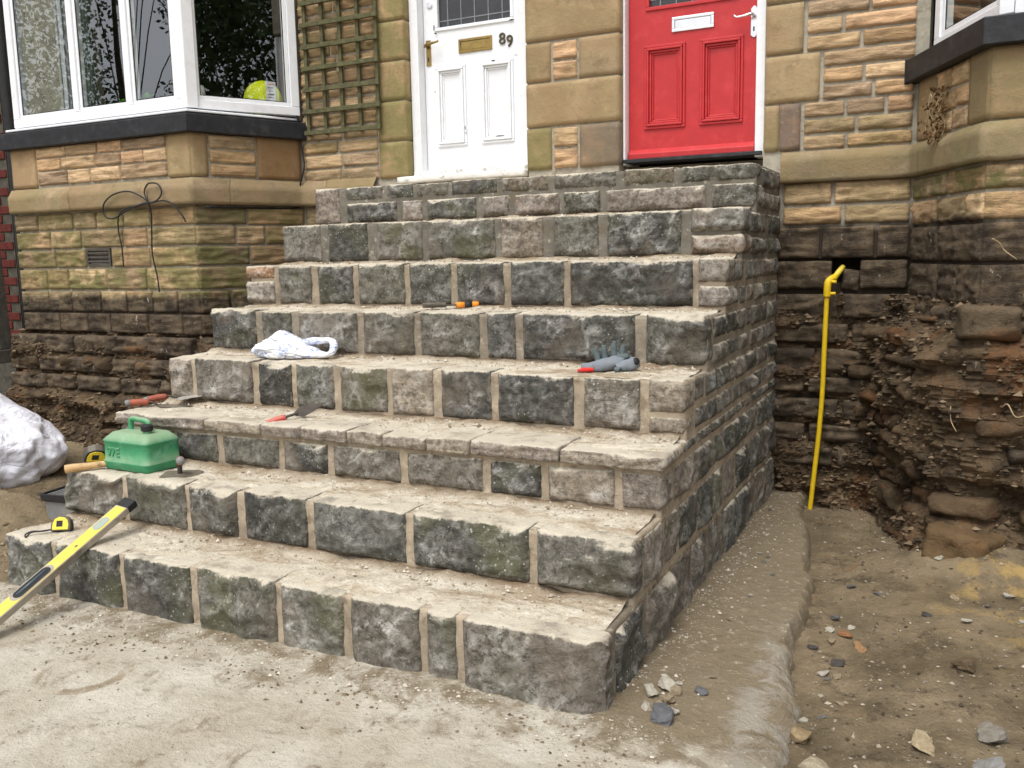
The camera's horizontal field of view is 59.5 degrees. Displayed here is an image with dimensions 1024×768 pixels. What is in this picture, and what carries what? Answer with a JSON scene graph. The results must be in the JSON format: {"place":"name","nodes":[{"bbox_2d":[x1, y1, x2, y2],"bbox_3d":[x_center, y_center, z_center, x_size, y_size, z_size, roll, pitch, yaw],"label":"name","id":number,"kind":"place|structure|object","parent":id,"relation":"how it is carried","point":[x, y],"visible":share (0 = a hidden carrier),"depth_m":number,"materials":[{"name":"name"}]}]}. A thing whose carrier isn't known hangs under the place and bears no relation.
{"place":"outdoors","nodes":[
{"label":"outdoors","id":0,"kind":"place"},
{"bbox_2d":[200,85,205,94],"bbox_3d":[-2.250,-1.997,6.346,0.188,0.220,0.188,3,9,26],"label":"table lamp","id":1,"kind":"object","parent":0,"point":[202,90],"visible":0.03,"depth_m":6.31,"materials":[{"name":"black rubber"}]},
{"bbox_2d":[0,441,1023,767],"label":"ground","id":2,"kind":"structure","parent":0,"point":[898,605],"depth_m":3.30,"materials":[{"name":"brown soil"}]},
{"bbox_2d":[0,90,23,394],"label":"brick building","id":3,"kind":"structure","parent":2,"relation":"on","point":[10,266],"depth_m":7.96,"materials":[{"name":"red brick"}]},
{"bbox_2d":[0,393,68,488],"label":"rubble sack","id":4,"kind":"object","parent":2,"relation":"on","point":[34,447],"visible":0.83,"depth_m":5.43,"materials":[{"name":"white plastic"}]},
{"bbox_2d":[0,442,81,572],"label":"soil crumbs","id":5,"kind":"object","parent":2,"relation":"on","point":[16,529],"visible":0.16,"depth_m":4.60,"materials":[{"name":"brown soil"}]},
{"bbox_2d":[40,485,73,519],"bbox_3d":[-2.164,0.657,4.613,0.385,0.236,0.295,2,9,18],"label":"bucket","id":6,"kind":"object","parent":2,"relation":"on","point":[54,500],"visible":0.2,"depth_m":4.51,"materials":[{"name":"black rubber"}]},
{"bbox_2d":[6,163,780,714],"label":"stone staircase","id":7,"kind":"structure","parent":2,"relation":"on","point":[698,491],"depth_m":3.83,"materials":[{"name":"grey stone"}]},
{"bbox_2d":[24,515,73,537],"bbox_3d":[-2.022,0.617,3.915,0.193,0.077,0.069,-4,8,-16],"label":"tape measure","id":8,"kind":"object","parent":7,"relation":"on","point":[60,523],"visible":1,"depth_m":3.91,"materials":[{"name":"plastic"}]},
{"bbox_2d":[64,461,105,472],"bbox_3d":[-1.924,0.374,4.150,0.269,0.049,0.130,-4,9,-21],"label":"hammer","id":9,"kind":"object","parent":7,"relation":"on","point":[70,468],"visible":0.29,"depth_m":4.12,"materials":[{"name":"brown wood"}]},
{"bbox_2d":[83,444,104,461],"bbox_3d":[-1.960,0.326,4.216,0.099,0.080,0.054,3,39,-36],"label":"tape measure","id":10,"kind":"object","parent":7,"relation":"on","point":[94,453],"visible":0.86,"depth_m":4.19,"materials":[{"name":"plastic"}]},
{"bbox_2d":[103,416,179,473],"bbox_3d":[-1.721,0.270,4.158,0.315,0.237,0.205,3,9,29],"label":"fuel can","id":11,"kind":"object","parent":7,"relation":"on","point":[146,448],"visible":0.99,"depth_m":4.08,"materials":[{"name":"green plastic"}]},
{"bbox_2d":[124,399,192,406],"bbox_3d":[-1.754,0.093,4.507,0.372,0.040,0.100,0,8,-8],"label":"brick trowel","id":12,"kind":"object","parent":7,"relation":"on","point":[131,402],"visible":1,"depth_m":4.48,"materials":[{"name":"metal"}]},
{"bbox_2d":[143,394,199,401],"bbox_3d":[-1.682,0.054,4.557,0.372,0.042,0.110,-9,10,-13],"label":"brick trowel","id":13,"kind":"object","parent":7,"relation":"on","point":[156,397],"visible":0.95,"depth_m":4.53,"materials":[{"name":"metal"}]},
{"bbox_2d":[159,456,203,476],"bbox_3d":[-1.476,0.357,3.991,0.170,0.094,0.150,-2,8,-4],"label":"gauging trowel","id":14,"kind":"object","parent":7,"relation":"on","point":[180,461],"visible":1,"depth_m":3.99,"materials":[{"name":"metal"}]},
{"bbox_2d":[251,330,337,358],"bbox_3d":[-1.094,-0.202,4.502,0.466,0.138,0.185,1,8,14],"label":"carrier bag","id":15,"kind":"object","parent":7,"relation":"on","point":[281,344],"visible":1,"depth_m":4.45,"materials":[{"name":"white plastic"}]},
{"bbox_2d":[266,402,325,421],"bbox_3d":[-1.019,0.147,4.075,0.366,0.051,0.047,-22,-8,-2],"label":"pointing trowel","id":16,"kind":"object","parent":7,"relation":"on","point":[302,411],"visible":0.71,"depth_m":4.09,"materials":[{"name":"metal"}]},
{"bbox_2d":[422,301,478,307],"bbox_3d":[-0.307,-0.397,4.497,0.282,0.031,0.045,-2,8,-9],"label":"chisel","id":17,"kind":"object","parent":7,"relation":"on","point":[457,304],"visible":1,"depth_m":4.49,"materials":[{"name":"orange plastic"}]},
{"bbox_2d":[577,341,639,371],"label":"work gloves","id":18,"kind":"object","parent":7,"relation":"on","point":[619,362],"visible":1,"depth_m":3.74,"materials":[{"name":"grey fabric"}]},
{"bbox_2d":[0,489,814,767],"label":"concrete slab","id":19,"kind":"structure","parent":2,"relation":"on","point":[752,721],"depth_m":2.84,"materials":[{"name":"grey concrete"}]},
{"bbox_2d":[0,497,137,624],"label":"spirit level","id":20,"kind":"object","parent":19,"relation":"on","point":[44,576],"visible":1,"depth_m":3.61,"materials":[{"name":"metal"}]},
{"bbox_2d":[13,567,50,597],"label":"vial window","id":21,"kind":"structure","parent":20,"relation":"in","point":[15,595],"depth_m":3.51,"materials":[{"name":"black plastic"}]},
{"bbox_2d":[2,607,625,767],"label":"mud clods","id":22,"kind":"object","parent":19,"relation":"on","point":[396,696],"visible":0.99,"depth_m":2.89,"materials":[{"name":"soil"}]},
{"bbox_2d":[0,209,818,767],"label":"mortar crumbs","id":23,"kind":"object","parent":19,"relation":"on","point":[416,569],"visible":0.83,"depth_m":3.47,"materials":[{"name":"beige concrete"}]},
{"bbox_2d":[641,700,650,710],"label":"loose stone","id":24,"kind":"object","parent":19,"relation":"on","point":[645,706],"visible":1,"depth_m":2.75,"materials":[{"name":"beige stone"}]},
{"bbox_2d":[644,683,657,696],"bbox_3d":[0.444,0.974,2.842,0.040,0.026,0.068,-6,13,-3],"label":"loose stone","id":25,"kind":"object","parent":19,"relation":"on","point":[650,690],"visible":1,"depth_m":2.83,"materials":[{"name":"white stone"}]},
{"bbox_2d":[650,702,673,726],"bbox_3d":[0.453,0.992,2.694,0.073,0.040,0.072,7,5,23],"label":"loose stone","id":26,"kind":"object","parent":19,"relation":"on","point":[662,713],"visible":1,"depth_m":2.67,"materials":[{"name":"grey stone"}]},
{"bbox_2d":[658,674,675,691],"bbox_3d":[0.497,0.968,2.881,0.052,0.030,0.070,-10,23,-25],"label":"loose stone","id":27,"kind":"object","parent":19,"relation":"on","point":[666,682],"visible":1,"depth_m":2.88,"materials":[{"name":"white stone"}]},
{"bbox_2d":[660,692,674,703],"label":"loose stone","id":28,"kind":"object","parent":19,"relation":"on","point":[668,698],"visible":0.99,"depth_m":2.78,"materials":[{"name":"beige stone"}]},
{"bbox_2d":[668,684,681,696],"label":"loose stone","id":29,"kind":"object","parent":19,"relation":"on","point":[675,689],"visible":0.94,"depth_m":2.84,"materials":[{"name":"beige stone"}]},
{"bbox_2d":[671,707,679,713],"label":"loose stone","id":30,"kind":"object","parent":19,"relation":"on","point":[676,711],"visible":0.42,"depth_m":2.72,"materials":[{"name":"beige stone"}]},
{"bbox_2d":[694,685,707,695],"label":"loose stone","id":31,"kind":"object","parent":19,"relation":"on","point":[700,690],"visible":1,"depth_m":2.84,"materials":[{"name":"grey stone"}]},
{"bbox_2d":[0,0,1023,550],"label":"stone house","id":32,"kind":"structure","parent":2,"relation":"on","point":[814,104],"depth_m":5.44,"materials":[{"name":"stone"}]},
{"bbox_2d":[0,252,11,363],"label":"timber post","id":33,"kind":"object","parent":32,"relation":"attached to","point":[5,345],"visible":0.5,"depth_m":6.86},
{"bbox_2d":[17,0,72,111],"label":"window","id":34,"kind":"structure","parent":32,"relation":"in","point":[59,4],"depth_m":7.28,"materials":[{"name":"glass"}]},
{"bbox_2d":[2,0,185,128],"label":"window","id":35,"kind":"structure","parent":32,"relation":"in","point":[133,105],"depth_m":6.29,"materials":[{"name":"white plastic"}]},
{"bbox_2d":[119,92,155,101],"bbox_3d":[-2.686,-1.999,6.494,0.341,0.200,0.256,3,9,26],"label":"house plant","id":36,"kind":"object","parent":32,"relation":"on","point":[146,94],"visible":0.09,"depth_m":6.45,"materials":[{"name":"green plant"}]},
{"bbox_2d":[102,182,185,291],"bbox_3d":[-2.512,-0.997,6.122,0.751,0.735,0.051,3,9,26],"label":"black cable","id":37,"kind":"object","parent":32,"relation":"attached to","point":[141,204],"visible":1,"depth_m":6.11,"materials":[{"name":"rubber"}]},
{"bbox_2d":[188,0,299,116],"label":"window","id":38,"kind":"structure","parent":32,"relation":"in","point":[289,108],"depth_m":6.24,"materials":[{"name":"white plastic"}]},
{"bbox_2d":[206,116,304,208],"bbox_3d":[-1.791,-2.086,6.111,0.741,1.756,0.055,-8,11,-39],"label":"wall cable","id":39,"kind":"object","parent":32,"relation":"attached to","point":[267,207],"depth_m":6.34,"materials":[{"name":"black rubber"}]},
{"bbox_2d":[244,81,282,116],"bbox_3d":[-1.770,-2.015,6.369,0.270,0.270,0.270,3,9,26],"label":"yellow ball","id":40,"kind":"object","parent":32,"relation":"on","point":[255,90],"visible":0.44,"depth_m":6.25,"materials":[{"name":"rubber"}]},
{"bbox_2d":[265,81,275,100],"bbox_3d":[-1.682,-2.037,6.248,0.072,0.140,0.004,-7,10,-34],"label":"window card","id":41,"kind":"object","parent":32,"relation":"attached to","point":[270,90],"depth_m":6.25,"materials":[{"name":"white paper"}]},
{"bbox_2d":[298,0,381,135],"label":"timber trellis","id":42,"kind":"object","parent":32,"relation":"attached to","point":[338,19],"visible":1,"depth_m":6.14,"materials":[{"name":"brown wood"}]},
{"bbox_2d":[423,0,520,170],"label":"door","id":43,"kind":"structure","parent":32,"relation":"in","point":[471,47],"depth_m":5.90,"materials":[{"name":"white paint"}]},
{"bbox_2d":[628,0,756,158],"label":"door","id":44,"kind":"structure","parent":32,"relation":"in","point":[692,63],"depth_m":5.26,"materials":[{"name":"red paint"}]},
{"bbox_2d":[808,265,845,509],"bbox_3d":[1.767,0.040,4.992,0.214,1.395,0.080,-5,9,-25],"label":"gas pipe","id":45,"kind":"object","parent":32,"relation":"attached to","point":[828,282],"visible":0.98,"depth_m":4.96,"materials":[{"name":"yellow plastic"}]},
{"bbox_2d":[917,86,948,144],"bbox_3d":[2.039,-1.291,4.312,0.157,0.288,0.085,3,9,26],"label":"dead creeper","id":46,"kind":"object","parent":32,"relation":"attached to","point":[939,94],"visible":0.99,"depth_m":4.31,"materials":[{"name":"brown plant"}]},
{"bbox_2d":[934,0,999,44],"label":"window","id":47,"kind":"structure","parent":32,"relation":"in","point":[944,10],"depth_m":4.43,"materials":[{"name":"white plastic"}]},
{"bbox_2d":[954,304,1022,340],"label":"boulder","id":48,"kind":"object","parent":32,"relation":"on","point":[989,322],"visible":0.99,"depth_m":3.86,"materials":[{"name":"brown stone"}]},
{"bbox_2d":[992,238,1015,258],"bbox_3d":[2.118,-0.583,3.867,0.115,0.095,0.037,-1,8,-1],"label":"root","id":49,"kind":"object","parent":32,"relation":"attached to","point":[1002,247],"visible":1,"depth_m":3.87,"materials":[{"name":"beige plant"}]},
{"bbox_2d":[1001,403,1022,417],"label":"root","id":50,"kind":"object","parent":32,"relation":"attached to","point":[1010,409],"visible":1,"depth_m":3.81,"materials":[{"name":"beige plant"}]},
{"bbox_2d":[1014,0,1023,12],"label":"window","id":51,"kind":"structure","parent":32,"relation":"in","point":[1019,4],"depth_m":3.81,"materials":[{"name":"white plastic"}]},
{"bbox_2d":[790,726,811,743],"bbox_3d":[0.865,1.061,2.712,0.072,0.042,0.086,22,14,34],"label":"loose stone","id":52,"kind":"object","parent":2,"relation":"on","point":[800,735],"visible":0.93,"depth_m":2.69,"materials":[{"name":"brown stone"}]},
{"bbox_2d":[799,717,807,722],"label":"loose stone","id":53,"kind":"object","parent":2,"relation":"on","point":[802,719],"visible":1,"depth_m":2.81,"materials":[{"name":"beige stone"}]},
{"bbox_2d":[807,644,818,649],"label":"loose stone","id":54,"kind":"object","parent":2,"relation":"on","point":[812,647],"visible":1,"depth_m":3.34,"materials":[{"name":"grey stone"}]},
{"bbox_2d":[798,756,829,767],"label":"loose stone","id":55,"kind":"object","parent":2,"relation":"on","point":[812,762],"visible":1,"depth_m":2.49,"materials":[{"name":"beige stone"}]},
{"bbox_2d":[816,714,826,718],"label":"loose stone","id":56,"kind":"object","parent":2,"relation":"on","point":[824,716],"visible":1,"depth_m":2.83,"materials":[{"name":"grey stone"}]},
{"bbox_2d":[817,670,828,676],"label":"loose stone","id":57,"kind":"object","parent":2,"relation":"on","point":[822,673],"visible":1,"depth_m":3.15,"materials":[{"name":"white stone"}]},
{"bbox_2d":[824,626,834,632],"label":"loose stone","id":58,"kind":"object","parent":2,"relation":"on","point":[829,629],"visible":1,"depth_m":3.49,"materials":[{"name":"grey stone"}]},
{"bbox_2d":[828,638,835,643],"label":"loose stone","id":59,"kind":"object","parent":2,"relation":"on","point":[831,640],"visible":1,"depth_m":3.39,"materials":[{"name":"beige stone"}]},
{"bbox_2d":[830,615,840,619],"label":"loose stone","id":60,"kind":"object","parent":2,"relation":"on","point":[834,617],"visible":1,"depth_m":3.58,"materials":[{"name":"grey stone"}]},
{"bbox_2d":[830,659,844,666],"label":"loose stone","id":61,"kind":"object","parent":2,"relation":"on","point":[837,662],"visible":1,"depth_m":3.22,"materials":[{"name":"grey stone"}]},
{"bbox_2d":[833,673,841,678],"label":"loose stone","id":62,"kind":"object","parent":2,"relation":"on","point":[836,676],"visible":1,"depth_m":3.12,"materials":[{"name":"beige stone"}]},
{"bbox_2d":[837,630,852,637],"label":"loose stone","id":63,"kind":"object","parent":2,"relation":"on","point":[844,633],"visible":1,"depth_m":3.43,"materials":[{"name":"orange stone"}]},
{"bbox_2d":[847,625,855,629],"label":"loose stone","id":64,"kind":"object","parent":2,"relation":"on","point":[850,627],"visible":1,"depth_m":3.50,"materials":[{"name":"grey stone"}]},
{"bbox_2d":[854,641,866,652],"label":"loose stone","id":65,"kind":"object","parent":2,"relation":"on","point":[859,647],"visible":1,"depth_m":3.33,"materials":[{"name":"orange stone"}]},
{"bbox_2d":[911,729,934,755],"bbox_3d":[1.202,1.048,2.612,0.068,0.024,0.091,20,22,24],"label":"loose stone","id":66,"kind":"object","parent":2,"relation":"on","point":[922,741],"visible":1,"depth_m":2.60,"materials":[{"name":"beige stone"}]},
{"bbox_2d":[922,611,932,616],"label":"loose stone","id":67,"kind":"object","parent":2,"relation":"on","point":[925,614],"visible":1,"depth_m":3.53,"materials":[{"name":"grey stone"}]},
{"bbox_2d":[934,555,943,559],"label":"loose stone","id":68,"kind":"object","parent":2,"relation":"on","point":[941,557],"visible":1,"depth_m":3.93,"materials":[{"name":"grey stone"}]},
{"bbox_2d":[949,594,958,600],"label":"loose stone","id":69,"kind":"object","parent":2,"relation":"on","point":[954,597],"visible":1,"depth_m":3.65,"materials":[{"name":"beige stone"}]},
{"bbox_2d":[950,657,975,672],"bbox_3d":[1.540,0.957,3.057,0.080,0.043,0.067,-10,-4,31],"label":"loose stone","id":70,"kind":"object","parent":2,"relation":"on","point":[965,664],"visible":1,"depth_m":3.03,"materials":[{"name":"brown stone"}]},
{"bbox_2d":[921,520,1006,558],"bbox_3d":[1.987,0.730,3.971,0.260,0.184,0.287,-7,17,-35],"label":"boulder","id":71,"kind":"object","parent":2,"relation":"on","point":[947,541],"visible":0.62,"depth_m":3.92,"materials":[{"name":"brown stone"}]},
{"bbox_2d":[961,618,972,621],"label":"loose stone","id":72,"kind":"object","parent":2,"relation":"on","point":[966,620],"visible":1,"depth_m":3.40,"materials":[{"name":"grey stone"}]},
{"bbox_2d":[972,756,1005,767],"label":"loose stone","id":73,"kind":"object","parent":2,"relation":"on","point":[995,762],"visible":1,"depth_m":2.46,"materials":[{"name":"grey stone"}]},
{"bbox_2d":[976,720,1009,743],"bbox_3d":[1.403,1.028,2.624,0.087,0.040,0.084,-17,13,-19],"label":"loose stone","id":74,"kind":"object","parent":2,"relation":"on","point":[988,732],"visible":1,"depth_m":2.61,"materials":[{"name":"grey stone"}]},
{"bbox_2d":[1003,592,1014,598],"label":"loose stone","id":75,"kind":"object","parent":2,"relation":"on","point":[1007,595],"visible":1,"depth_m":3.61,"materials":[{"name":"grey stone"}]},
{"bbox_2d":[791,508,1023,767],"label":"gravel","id":76,"kind":"structure","parent":0,"point":[878,745],"depth_m":3.06,"materials":[{"name":"gravel"}]}
]}

